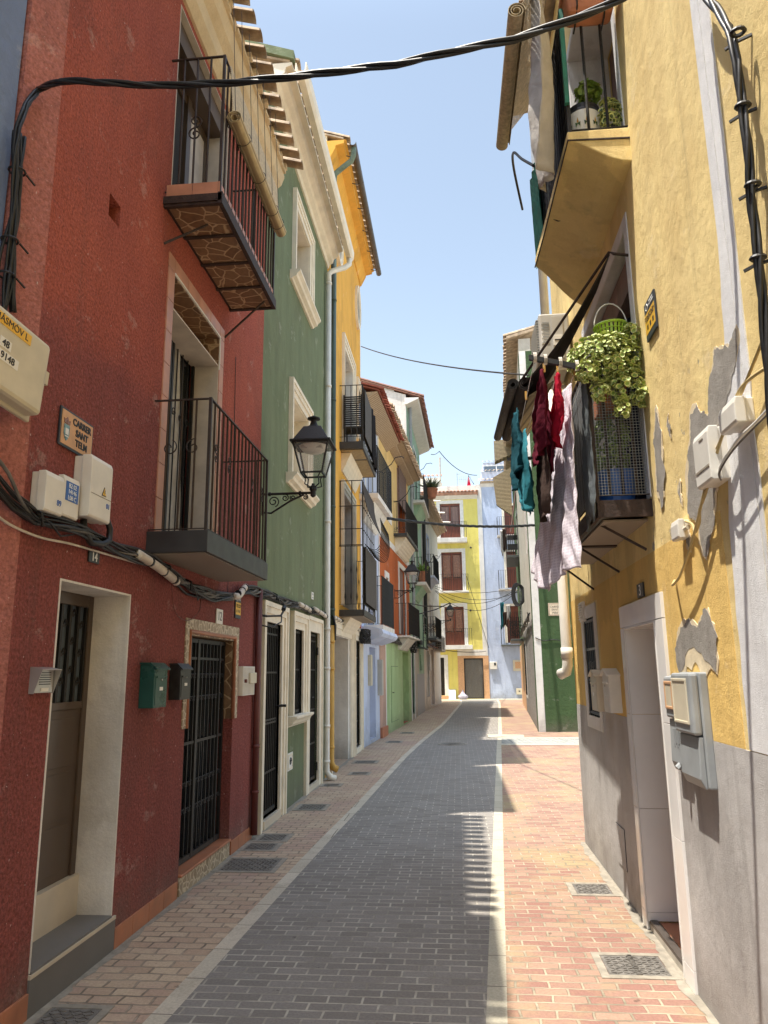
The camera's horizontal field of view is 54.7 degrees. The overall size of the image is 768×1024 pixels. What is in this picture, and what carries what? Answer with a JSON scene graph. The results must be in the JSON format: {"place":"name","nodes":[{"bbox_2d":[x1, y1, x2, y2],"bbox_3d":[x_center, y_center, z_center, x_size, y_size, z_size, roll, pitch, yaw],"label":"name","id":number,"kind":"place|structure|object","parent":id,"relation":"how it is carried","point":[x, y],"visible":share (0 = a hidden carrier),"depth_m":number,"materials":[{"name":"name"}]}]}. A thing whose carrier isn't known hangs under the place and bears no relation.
{"place":"outdoors","nodes":[
{"label":"outdoors","id":0,"kind":"place"},
{"bbox_2d":[58,700,459,1023],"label":"pavement","id":1,"kind":"structure","parent":0,"point":[147,972],"depth_m":5.98,"materials":[{"name":"brick"}]},
{"bbox_2d":[23,1003,114,1023],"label":"manhole cover","id":2,"kind":"object","parent":1,"relation":"on","point":[58,1013],"visible":1,"depth_m":4.14,"materials":[{"name":"metal"}]},
{"bbox_2d":[25,750,361,1023],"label":"pavement edge","id":3,"kind":"object","parent":1,"relation":"on","point":[123,946],"visible":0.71,"depth_m":5.53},
{"bbox_2d":[211,857,287,872],"bbox_3d":[-1.319,3.489,7.337,0.620,0.019,0.580,-2,-12,5],"label":"manhole cover","id":4,"kind":"object","parent":1,"relation":"on","point":[250,865],"visible":1,"depth_m":7.30,"materials":[{"name":"metal"}]},
{"bbox_2d":[237,842,282,851],"bbox_3d":[-1.344,3.652,8.096,0.420,0.019,0.400,-2,-12,5],"label":"manhole cover","id":5,"kind":"object","parent":1,"relation":"on","point":[264,846],"visible":1,"depth_m":8.09,"materials":[{"name":"metal"}]},
{"bbox_2d":[251,833,293,841],"bbox_3d":[-1.270,3.746,8.536,0.400,0.019,0.430,-2,-12,5],"label":"manhole cover","id":6,"kind":"object","parent":1,"relation":"on","point":[272,837],"visible":1,"depth_m":8.52,"materials":[{"name":"metal"}]},
{"bbox_2d":[245,40,353,836],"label":"green house","id":7,"kind":"structure","parent":1,"relation":"on","point":[295,651],"depth_m":11.63,"materials":[{"name":"green paint"}]},
{"bbox_2d":[263,623,285,815],"bbox_3d":[-1.472,2.653,9.647,0.220,2.370,0.838,-2,-12,5],"label":"door","id":8,"kind":"structure","parent":7,"relation":"in","point":[271,705],"depth_m":9.77,"materials":[{"name":"black"}]},
{"bbox_2d":[295,631,299,712],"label":"window","id":9,"kind":"structure","parent":7,"relation":"in","point":[297,643],"depth_m":11.46,"materials":[{"name":"black glass"}]},
{"bbox_2d":[261,415,336,514],"bbox_3d":[-1.108,-0.612,9.592,0.921,1.320,0.522,-2,-12,5],"label":"street lamp","id":10,"kind":"object","parent":7,"relation":"attached to","point":[312,438],"visible":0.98,"depth_m":9.49,"materials":[{"name":"black metal"}]},
{"bbox_2d":[286,376,319,508],"bbox_3d":[-1.459,-1.076,11.977,0.530,1.700,1.820,-2,-12,5],"label":"window","id":11,"kind":"structure","parent":7,"relation":"in","point":[300,409],"depth_m":11.93,"materials":[{"name":"paint"}]},
{"bbox_2d":[290,187,320,328],"bbox_3d":[-1.495,-4.302,12.692,0.530,1.690,1.780,-2,-12,5],"label":"window","id":12,"kind":"structure","parent":7,"relation":"in","point":[302,273],"depth_m":12.82,"materials":[{"name":"paint"}]},
{"bbox_2d":[309,634,317,781],"bbox_3d":[-1.221,3.230,12.366,0.182,2.380,0.820,-2,-12,5],"label":"door","id":13,"kind":"structure","parent":7,"relation":"in","point":[313,637],"depth_m":12.55,"materials":[{"name":"black metal"}]},
{"bbox_2d":[142,700,461,1023],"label":"kerb","id":14,"kind":"structure","parent":1,"relation":"on","point":[170,1004],"depth_m":5.67,"materials":[{"name":"concrete"}]},
{"bbox_2d":[324,130,380,777],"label":"ochre house","id":15,"kind":"structure","parent":1,"relation":"on","point":[351,465],"depth_m":16.78,"materials":[{"name":"yellow paint"}]},
{"bbox_2d":[341,479,356,609],"bbox_3d":[-1.020,0.847,17.080,0.520,2.760,2.020,-2,-12,5],"label":"window","id":16,"kind":"structure","parent":15,"relation":"in","point":[351,551],"depth_m":17.67,"materials":[{"name":"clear glass"}]},
{"bbox_2d":[342,332,356,441],"bbox_3d":[-1.054,-2.656,17.911,0.520,2.660,1.970,-2,-12,5],"label":"window","id":17,"kind":"structure","parent":15,"relation":"in","point":[348,363],"depth_m":18.46,"materials":[{"name":"white glass"}]},
{"bbox_2d":[343,394,363,441],"bbox_3d":[-0.672,-2.027,16.913,0.445,1.200,0.455,-2,-12,5],"label":"garden chair","id":18,"kind":"object","parent":15,"relation":"on","point":[351,415],"visible":0.71,"depth_m":16.74,"materials":[{"name":"black metal"}]},
{"bbox_2d":[365,391,371,452],"bbox_3d":[-0.361,-2.078,17.168,0.010,1.100,1.280,-2,-12,5],"label":"reed mat","id":19,"kind":"object","parent":15,"relation":"attached to","point":[368,423],"visible":1,"depth_m":17.13,"materials":[{"name":"wicker"}]},
{"bbox_2d":[365,547,376,610],"bbox_3d":[-0.284,1.542,16.735,0.015,1.180,2.160,-2,-12,5],"label":"reed screen","id":20,"kind":"object","parent":15,"relation":"attached to","point":[370,580],"visible":1,"depth_m":16.56,"materials":[{"name":"grey plant"}]},
{"bbox_2d":[363,483,389,562],"bbox_3d":[-0.155,0.290,17.010,0.401,1.501,2.200,-2,-12,5],"label":"awning","id":21,"kind":"object","parent":15,"relation":"attached to","point":[369,503],"visible":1,"depth_m":16.86,"materials":[{"name":"fabric"}]},
{"bbox_2d":[164,700,498,1023],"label":"road","id":22,"kind":"structure","parent":0,"point":[377,911],"depth_m":5.71,"materials":[{"name":"brick"}]},
{"bbox_2d":[442,699,501,699],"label":"pavement","id":23,"kind":"structure","parent":0,"point":[471,699],"depth_m":49.19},
{"bbox_2d":[478,460,521,698],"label":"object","id":24,"kind":"structure","parent":23,"relation":"on","point":[504,677],"depth_m":51.46,"materials":[{"name":"blue paint"}]},
{"bbox_2d":[504,549,516,587],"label":"window","id":25,"kind":"structure","parent":24,"relation":"in","point":[509,570],"depth_m":51.79,"materials":[{"name":"red wood"}]},
{"bbox_2d":[501,738,578,743],"bbox_3d":[7.077,6.013,19.533,7.946,0.001,1.700,-2,-12,7],"label":"paving strip","id":26,"kind":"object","parent":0,"point":[540,740],"depth_m":19.78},
{"bbox_2d":[503,325,577,731],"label":"green corner house","id":27,"kind":"structure","parent":0,"point":[549,702],"depth_m":24.07,"materials":[{"name":"paint"}]},
{"bbox_2d":[387,517,534,527],"bbox_3d":[2.475,0.303,22.256,5.890,0.511,0.091,8,-15,-35],"label":"street cable","id":28,"kind":"object","parent":27,"relation":"attached to","point":[455,525],"visible":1,"depth_m":22.02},
{"bbox_2d":[493,468,511,515],"bbox_3d":[5.993,-0.997,37.488,0.920,2.500,0.300,-3,-12,9],"label":"straw mat","id":29,"kind":"object","parent":27,"relation":"hanging from","point":[502,488],"visible":0.93,"depth_m":37.35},
{"bbox_2d":[494,440,511,464],"bbox_3d":[6.135,-3.095,37.965,1.000,1.200,0.600,-3,-12,9],"label":"straw mat","id":30,"kind":"object","parent":27,"relation":"hanging from","point":[502,451],"visible":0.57,"depth_m":37.69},
{"bbox_2d":[499,699,708,1023],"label":"pavement","id":31,"kind":"structure","parent":0,"point":[556,932],"depth_m":5.72,"materials":[{"name":"brick"}]},
{"bbox_2d":[565,882,620,896],"bbox_3d":[1.791,3.249,6.390,0.400,0.019,0.400,-2,-12,5],"label":"manhole cover","id":32,"kind":"object","parent":31,"relation":"on","point":[594,889],"visible":1,"depth_m":6.37,"materials":[{"name":"metal"}]},
{"bbox_2d":[590,952,682,980],"bbox_3d":[1.596,2.892,4.734,0.480,0.023,0.430,-2,-12,5],"label":"manhole cover","id":33,"kind":"object","parent":31,"relation":"on","point":[638,966],"visible":1,"depth_m":4.71,"materials":[{"name":"metal"}]},
{"bbox_2d":[513,0,767,1023],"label":"weathered house","id":34,"kind":"structure","parent":31,"relation":"on","point":[681,858],"depth_m":4.65,"materials":[{"name":"paint"}]},
{"bbox_2d":[496,0,545,150],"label":"bamboo blind","id":35,"kind":"object","parent":34,"relation":"hanging from","point":[517,17],"visible":0.86,"depth_m":6.48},
{"bbox_2d":[528,0,554,191],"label":"linen cloth","id":36,"kind":"object","parent":35,"relation":"hanging from","point":[541,106],"visible":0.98,"depth_m":5.47,"materials":[{"name":"fabric"}]},
{"bbox_2d":[530,162,542,268],"bbox_3d":[1.423,-2.797,6.921,0.027,0.950,0.382,-1,-12,2],"label":"shutter","id":37,"kind":"object","parent":34,"relation":"on","point":[536,208],"visible":0.74,"depth_m":6.92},
{"bbox_2d":[507,352,588,460],"bbox_3d":[1.322,-0.783,6.224,0.430,0.190,2.315,-2,-12,5],"label":"clothes rack","id":38,"kind":"object","parent":34,"relation":"attached to","point":[545,360],"visible":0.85,"depth_m":5.15,"materials":[{"name":"grey metal"}]},
{"bbox_2d":[510,408,523,490],"bbox_3d":[1.106,-0.491,6.185,0.110,0.603,0.948,-2,-12,5],"label":"teal shirt","id":39,"kind":"object","parent":38,"relation":"hanging from","point":[517,465],"visible":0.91,"depth_m":6.04,"materials":[{"name":"fabric"}]},
{"bbox_2d":[518,428,534,514],"bbox_3d":[1.111,-0.273,5.878,0.100,0.636,0.744,-2,-12,5],"label":"blue shirt","id":40,"kind":"object","parent":38,"relation":"hanging from","point":[525,489],"visible":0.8,"depth_m":5.60,"materials":[{"name":"teal fabric"}]},
{"bbox_2d":[532,369,550,466],"bbox_3d":[1.149,-0.664,5.505,0.109,0.572,0.780,-2,-12,5],"label":"maroon shirt","id":41,"kind":"object","parent":38,"relation":"hanging from","point":[539,428],"visible":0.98,"depth_m":5.29,"materials":[{"name":"fabric"}]},
{"bbox_2d":[536,446,551,522],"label":"brown trousers","id":42,"kind":"object","parent":38,"relation":"hanging from","point":[543,481],"visible":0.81,"depth_m":5.35,"materials":[{"name":"fabric"}]},
{"bbox_2d":[546,394,554,474],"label":"wine trousers","id":43,"kind":"object","parent":38,"relation":"hanging from","point":[551,455],"visible":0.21,"depth_m":5.45,"materials":[{"name":"red fabric"}]},
{"bbox_2d":[531,383,581,591],"bbox_3d":[1.331,-0.249,5.782,0.303,1.708,1.491,-2,-12,5],"label":"bed sheet","id":44,"kind":"object","parent":38,"relation":"hanging from","point":[558,550],"visible":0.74,"depth_m":5.48,"materials":[{"name":"fabric"}]},
{"bbox_2d":[550,372,564,448],"bbox_3d":[1.237,-0.708,5.350,0.096,0.492,0.553,-2,-12,5],"label":"red shirt","id":45,"kind":"object","parent":38,"relation":"hanging from","point":[557,412],"visible":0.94,"depth_m":5.25,"materials":[{"name":"fabric"}]},
{"bbox_2d":[581,379,595,532],"bbox_3d":[1.422,-0.393,5.214,0.061,1.049,0.342,-2,-12,5],"label":"towel","id":46,"kind":"object","parent":38,"relation":"hanging from","point":[589,475],"visible":0.97,"depth_m":5.13,"materials":[{"name":"fabric"}]},
{"bbox_2d":[531,313,570,389],"bbox_3d":[1.862,-1.764,8.297,0.375,0.600,0.826,-2,-12,5],"label":"air conditioner","id":47,"kind":"object","parent":34,"relation":"attached to","point":[545,325],"visible":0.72,"depth_m":7.96,"materials":[{"name":"plastic"}]},
{"bbox_2d":[558,9,569,105],"bbox_3d":[1.320,-3.346,5.458,0.030,0.810,0.035,-2,-12,5],"label":"shutter","id":48,"kind":"object","parent":34,"relation":"attached to","point":[564,63],"visible":1,"depth_m":5.43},
{"bbox_2d":[508,251,628,436],"bbox_3d":[1.519,-1.310,6.486,0.756,0.742,2.350,-2,-12,5],"label":"awning","id":49,"kind":"object","parent":34,"relation":"attached to","point":[559,350],"visible":0.73,"depth_m":5.99,"materials":[{"name":"fabric"}]},
{"bbox_2d":[494,379,518,440],"bbox_3d":[1.181,-0.955,7.280,0.098,0.332,2.201,-2,-12,5],"label":"rolled blind","id":50,"kind":"object","parent":49,"relation":"hanging from","point":[510,391],"visible":1,"depth_m":6.85,"materials":[{"name":"wood"}]},
{"bbox_2d":[502,377,532,440],"bbox_3d":[1.281,-0.959,7.271,0.117,0.349,2.201,-2,-12,5],"label":"rolled blind","id":51,"kind":"object","parent":49,"relation":"hanging from","point":[520,395],"visible":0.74,"depth_m":6.51,"materials":[{"name":"fabric"}]},
{"bbox_2d":[510,381,553,449],"bbox_3d":[1.432,-0.927,7.351,0.210,0.375,2.200,-2,-12,5],"label":"reed canopy","id":52,"kind":"object","parent":49,"relation":"attached to","point":[527,414],"visible":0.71,"depth_m":6.92,"materials":[{"name":"wicker"}]},
{"bbox_2d":[558,0,612,34],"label":"planter trough","id":53,"kind":"object","parent":34,"relation":"attached to","point":[571,7],"visible":0.63,"depth_m":5.43,"materials":[{"name":"ceramic"}]},
{"bbox_2d":[570,78,602,131],"bbox_3d":[1.507,-2.962,5.591,0.273,0.572,0.281,-2,-12,5],"label":"painted pot","id":54,"kind":"object","parent":34,"relation":"on","point":[578,110],"visible":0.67,"depth_m":5.51,"materials":[{"name":"white ceramic"}]},
{"bbox_2d":[581,602,603,732],"bbox_3d":[2.175,1.535,7.387,0.232,1.200,0.840,-2,-12,5],"label":"window","id":55,"kind":"structure","parent":34,"relation":"in","point":[591,646],"depth_m":7.46,"materials":[{"name":"white glass"}]},
{"bbox_2d":[566,7,624,125],"bbox_3d":[2.049,-3.720,6.563,0.460,2.490,1.960,-2,-12,5],"label":"window","id":56,"kind":"structure","parent":34,"relation":"in","point":[593,67],"depth_m":7.53,"materials":[{"name":"grey wood"}]},
{"bbox_2d":[588,669,604,711],"bbox_3d":[1.935,1.598,6.668,0.140,0.360,0.324,-2,-12,5],"label":"mailbox","id":57,"kind":"object","parent":34,"relation":"attached to","point":[596,683],"visible":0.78,"depth_m":6.55,"materials":[{"name":"beige plastic"}]},
{"bbox_2d":[567,322,648,420],"bbox_3d":[1.579,-0.935,5.285,0.568,0.722,0.619,-2,-12,5],"label":"hanging plant","id":58,"kind":"object","parent":34,"relation":"hanging from","point":[605,355],"visible":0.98,"depth_m":5.09,"materials":[{"name":"green plant"}]},
{"bbox_2d":[597,97,622,129],"bbox_3d":[1.676,-2.885,5.464,0.174,0.363,0.194,-9,-15,35],"label":"trailing plant","id":59,"kind":"object","parent":34,"relation":"on","point":[614,103],"visible":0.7,"depth_m":5.43,"materials":[{"name":"green plant"}]},
{"bbox_2d":[593,303,627,351],"bbox_3d":[1.657,-1.356,5.428,0.258,0.370,0.258,-2,-12,5],"label":"hanging basket","id":60,"kind":"object","parent":34,"relation":"hanging from","point":[615,325],"visible":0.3,"depth_m":5.33,"materials":[{"name":"green plastic"}]},
{"bbox_2d":[599,668,622,712],"bbox_3d":[1.901,1.492,6.221,0.120,0.360,0.284,-2,-12,5],"label":"mailbox","id":61,"kind":"object","parent":34,"relation":"attached to","point":[611,682],"visible":1,"depth_m":6.11,"materials":[{"name":"white plastic"}]},
{"bbox_2d":[597,468,634,499],"bbox_3d":[1.651,-0.155,5.284,0.300,0.250,0.300,-2,-12,5],"label":"storage tub","id":62,"kind":"object","parent":34,"relation":"on","point":[615,483],"visible":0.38,"depth_m":5.17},
{"bbox_2d":[594,411,630,470],"bbox_3d":[1.671,-0.483,5.434,0.277,0.578,0.538,-2,-12,5],"label":"balcony creeper","id":63,"kind":"object","parent":62,"relation":"in","point":[613,457],"visible":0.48,"depth_m":5.33,"materials":[{"name":"green plant"}]},
{"bbox_2d":[581,212,651,498],"bbox_3d":[2.120,-0.912,6.139,0.498,2.220,1.980,-2,-12,5],"label":"window","id":64,"kind":"structure","parent":34,"relation":"in","point":[615,286],"depth_m":5.95,"materials":[{"name":"grey wood"}]},
{"bbox_2d":[644,289,657,342],"bbox_3d":[1.732,-1.272,4.827,0.017,0.260,0.240,-2,-12,5],"label":"notice plate","id":65,"kind":"object","parent":34,"relation":"attached to","point":[651,317],"visible":1,"depth_m":4.80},
{"bbox_2d":[619,592,697,994],"bbox_3d":[2.156,1.775,5.123,0.627,2.332,1.250,-2,-12,5],"label":"doorway","id":66,"kind":"structure","parent":34,"relation":"in","point":[664,887],"depth_m":5.49,"materials":[{"name":"paint"}]},
{"bbox_2d":[671,519,690,541],"bbox_3d":[1.697,0.098,4.228,0.070,0.110,0.200,-2,-12,5],"label":"junction box","id":67,"kind":"object","parent":34,"relation":"attached to","point":[680,529],"visible":0.98,"depth_m":4.20,"materials":[{"name":"white plastic"}]},
{"bbox_2d":[663,672,717,789],"bbox_3d":[1.714,1.219,4.233,0.108,0.600,0.640,-2,-12,5],"label":"meter cabinet","id":68,"kind":"object","parent":34,"relation":"attached to","point":[687,703],"visible":1,"depth_m":3.99,"materials":[{"name":"grey plastic"}]},
{"bbox_2d":[693,425,730,489],"bbox_3d":[1.617,-0.267,3.667,0.103,0.270,0.220,-2,-12,5],"label":"junction box","id":69,"kind":"object","parent":34,"relation":"attached to","point":[707,460],"visible":0.94,"depth_m":3.58,"materials":[{"name":"white plastic"}]},
{"bbox_2d":[671,344,760,585],"bbox_3d":[1.641,-0.151,3.733,0.069,0.883,1.727,-2,-12,5],"label":"wire","id":70,"kind":"object","parent":34,"relation":"attached to","point":[674,582],"visible":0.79,"depth_m":3.84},
{"bbox_2d":[718,396,754,434],"bbox_3d":[1.588,-0.433,3.346,0.090,0.120,0.200,-2,-12,5],"label":"junction box","id":71,"kind":"object","parent":34,"relation":"attached to","point":[736,414],"visible":0.99,"depth_m":3.27,"materials":[{"name":"white plastic"}]},
{"bbox_2d":[684,367,763,532],"bbox_3d":[1.616,-0.224,3.608,0.044,0.515,1.243,-2,-12,6],"label":"wire","id":72,"kind":"object","parent":71,"relation":"attached to","point":[754,375],"visible":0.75,"depth_m":3.51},
{"bbox_2d":[580,842,719,1023],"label":"pavement edge","id":73,"kind":"object","parent":31,"relation":"on","point":[683,985],"visible":0.69,"depth_m":5.21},
{"bbox_2d":[698,0,767,580],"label":"yellow house","id":74,"kind":"structure","parent":31,"relation":"on","point":[751,16],"depth_m":3.29,"materials":[{"name":"paint"}]},
{"bbox_2d":[724,25,751,51],"bbox_3d":[1.497,-2.026,3.159,0.112,0.033,0.091,-9,-15,35],"label":"cable tie","id":75,"kind":"object","parent":74,"relation":"attached to","point":[743,28],"visible":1,"depth_m":3.16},
{"bbox_2d":[9,0,767,427],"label":"street cable","id":76,"kind":"object","parent":75,"relation":"attached to","point":[715,8],"visible":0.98,"depth_m":3.69,"materials":[{"name":"rubber"}]},
{"label":"ground","id":77,"kind":"structure","parent":0,"visible":0},
{"bbox_2d":[0,0,26,244],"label":"blue house","id":78,"kind":"structure","parent":77,"relation":"on","point":[12,18],"depth_m":4.41,"materials":[{"name":"paint"}]},
{"bbox_2d":[0,0,303,1023],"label":"red house","id":79,"kind":"structure","parent":77,"relation":"on","point":[144,298],"depth_m":5.68,"materials":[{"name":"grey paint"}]},
{"bbox_2d":[0,130,26,310],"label":"riser cables","id":80,"kind":"object","parent":79,"relation":"attached to","point":[7,288],"visible":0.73,"depth_m":4.25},
{"bbox_2d":[0,306,49,421],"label":"telecom box","id":81,"kind":"object","parent":79,"relation":"attached to","point":[24,357],"visible":1,"depth_m":4.00,"materials":[{"name":"beige plastic"}]},
{"bbox_2d":[28,667,61,693],"bbox_3d":[-1.971,0.980,4.328,0.076,0.152,0.214,-2,-12,5],"label":"intercom","id":82,"kind":"object","parent":79,"relation":"attached to","point":[43,679],"visible":1,"depth_m":4.31,"materials":[{"name":"silver metal"}]},
{"bbox_2d":[30,470,64,516],"bbox_3d":[-1.986,-0.107,4.382,0.103,0.240,0.200,-2,-12,5],"label":"meter box","id":83,"kind":"object","parent":79,"relation":"attached to","point":[47,492],"visible":0.98,"depth_m":4.31,"materials":[{"name":"white plastic"}]},
{"bbox_2d":[37,591,93,891],"bbox_3d":[-2.243,1.480,4.910,0.055,1.925,0.990,-2,-12,5],"label":"door","id":84,"kind":"structure","parent":79,"relation":"in","point":[58,846],"depth_m":5.16,"materials":[{"name":"brown wood"}]},
{"bbox_2d":[0,516,135,563],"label":"white wire","id":85,"kind":"object","parent":79,"relation":"attached to","point":[43,538],"visible":0.87,"depth_m":4.49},
{"bbox_2d":[59,474,79,520],"bbox_3d":[-1.974,-0.087,4.608,0.085,0.255,0.190,-2,-12,5],"label":"meter box","id":86,"kind":"object","parent":79,"relation":"attached to","point":[71,498],"visible":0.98,"depth_m":4.59,"materials":[{"name":"white plastic"}]},
{"bbox_2d":[57,405,92,455],"bbox_3d":[-1.995,-0.503,4.822,0.022,0.250,0.420,-2,-12,5],"label":"street sign","id":87,"kind":"object","parent":79,"relation":"attached to","point":[75,434],"visible":1,"depth_m":4.78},
{"bbox_2d":[73,454,112,546],"bbox_3d":[-1.914,-0.050,4.960,0.136,0.571,0.441,-2,-12,5],"label":"meter box","id":88,"kind":"object","parent":79,"relation":"attached to","point":[93,475],"visible":0.96,"depth_m":4.82,"materials":[{"name":"white plastic"}]},
{"bbox_2d":[138,662,170,707],"bbox_3d":[-1.791,1.350,5.797,0.140,0.342,0.280,-2,-12,5],"label":"mailbox","id":89,"kind":"object","parent":79,"relation":"attached to","point":[153,686],"visible":1,"depth_m":5.69,"materials":[{"name":"green metal"}]},
{"bbox_2d":[0,459,343,624],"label":"cable bundle","id":90,"kind":"object","parent":79,"relation":"attached to","point":[14,506],"visible":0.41,"depth_m":5.06,"materials":[{"name":"rubber"}]},
{"bbox_2d":[134,550,179,585],"bbox_3d":[-1.797,0.454,5.939,0.090,0.183,0.811,-2,-12,5],"label":"conduit sleeve","id":91,"kind":"object","parent":90,"relation":"attached to","point":[158,567],"visible":0.98,"depth_m":5.84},
{"bbox_2d":[162,341,194,530],"bbox_3d":[-2.096,-0.697,7.099,0.100,2.140,1.200,-2,-12,5],"label":"door","id":92,"kind":"structure","parent":79,"relation":"in","point":[184,365],"depth_m":7.53,"materials":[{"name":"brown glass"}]},
{"bbox_2d":[168,663,192,699],"bbox_3d":[-1.744,1.454,6.377,0.120,0.302,0.260,-2,-12,5],"label":"mailbox","id":93,"kind":"object","parent":79,"relation":"attached to","point":[179,682],"visible":1,"depth_m":6.28,"materials":[{"name":"black metal"}]},
{"bbox_2d":[172,22,220,184],"bbox_3d":[-2.030,-3.620,7.616,0.240,2.130,1.480,-2,-12,5],"label":"window","id":94,"kind":"structure","parent":79,"relation":"in","point":[186,50],"depth_m":7.84,"materials":[{"name":"wood"}]},
{"bbox_2d":[237,666,256,695],"bbox_3d":[-1.551,1.921,8.456,0.090,0.320,0.480,-2,-12,5],"label":"electric box","id":95,"kind":"object","parent":79,"relation":"attached to","point":[247,678],"visible":1,"depth_m":8.34,"materials":[{"name":"white plastic"}]},
{"bbox_2d":[227,0,285,236],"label":"bamboo blind","id":96,"kind":"object","parent":79,"relation":"hanging from","point":[239,118],"visible":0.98,"depth_m":7.45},
{"bbox_2d":[359,381,403,747],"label":"lilac house","id":97,"kind":"structure","parent":77,"relation":"on","point":[388,433],"depth_m":20.68,"materials":[{"name":"blue paint"}]},
{"bbox_2d":[360,377,433,720],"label":"mint house","id":98,"kind":"structure","parent":77,"relation":"on","point":[410,409],"depth_m":32.17,"materials":[{"name":"green paint"}]},
{"bbox_2d":[377,402,422,737],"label":"terracotta house","id":99,"kind":"structure","parent":77,"relation":"on","point":[395,705],"depth_m":26.04,"materials":[{"name":"orange paint"}]},
{"bbox_2d":[391,666,398,721],"bbox_3d":[0.388,5.961,24.417,0.072,1.750,1.630,-3,-12,9],"label":"door","id":100,"kind":"structure","parent":99,"relation":"in","point":[394,669],"depth_m":24.32,"materials":[{"name":"green wood"}]},
{"bbox_2d":[397,466,405,532],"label":"window","id":101,"kind":"structure","parent":99,"relation":"in","point":[401,481],"depth_m":27.84,"materials":[{"name":"brown wood"}]},
{"bbox_2d":[398,561,406,634],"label":"window","id":102,"kind":"structure","parent":99,"relation":"in","point":[400,574],"depth_m":27.57,"materials":[{"name":"grey wood"}]},
{"bbox_2d":[420,495,446,710],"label":"cream house","id":103,"kind":"structure","parent":77,"relation":"on","point":[430,534],"depth_m":40.58,"materials":[{"name":"beige paint"}]},
{"bbox_2d":[420,484,489,698],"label":"lemon house","id":104,"kind":"structure","parent":77,"relation":"on","point":[465,670],"depth_m":51.64,"materials":[{"name":"yellow paint"}]},
{"bbox_2d":[440,655,448,698],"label":"side door","id":105,"kind":"structure","parent":104,"relation":"in","point":[444,658],"depth_m":50.67,"materials":[{"name":"white"}]},
{"bbox_2d":[436,500,463,537],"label":"door","id":106,"kind":"structure","parent":104,"relation":"in","point":[451,514],"depth_m":52.97,"materials":[{"name":"red wood"}]},
{"bbox_2d":[438,548,465,590],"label":"window","id":107,"kind":"structure","parent":104,"relation":"in","point":[459,584],"depth_m":52.16,"materials":[{"name":"red wood"}]},
{"bbox_2d":[441,603,468,644],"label":"window","id":108,"kind":"structure","parent":104,"relation":"in","point":[451,638],"depth_m":51.31,"materials":[{"name":"red wood"}]},
{"bbox_2d":[486,700,507,1023],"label":"kerb","id":109,"kind":"structure","parent":77,"relation":"on","point":[496,1011],"depth_m":5.60,"materials":[{"name":"stone"}]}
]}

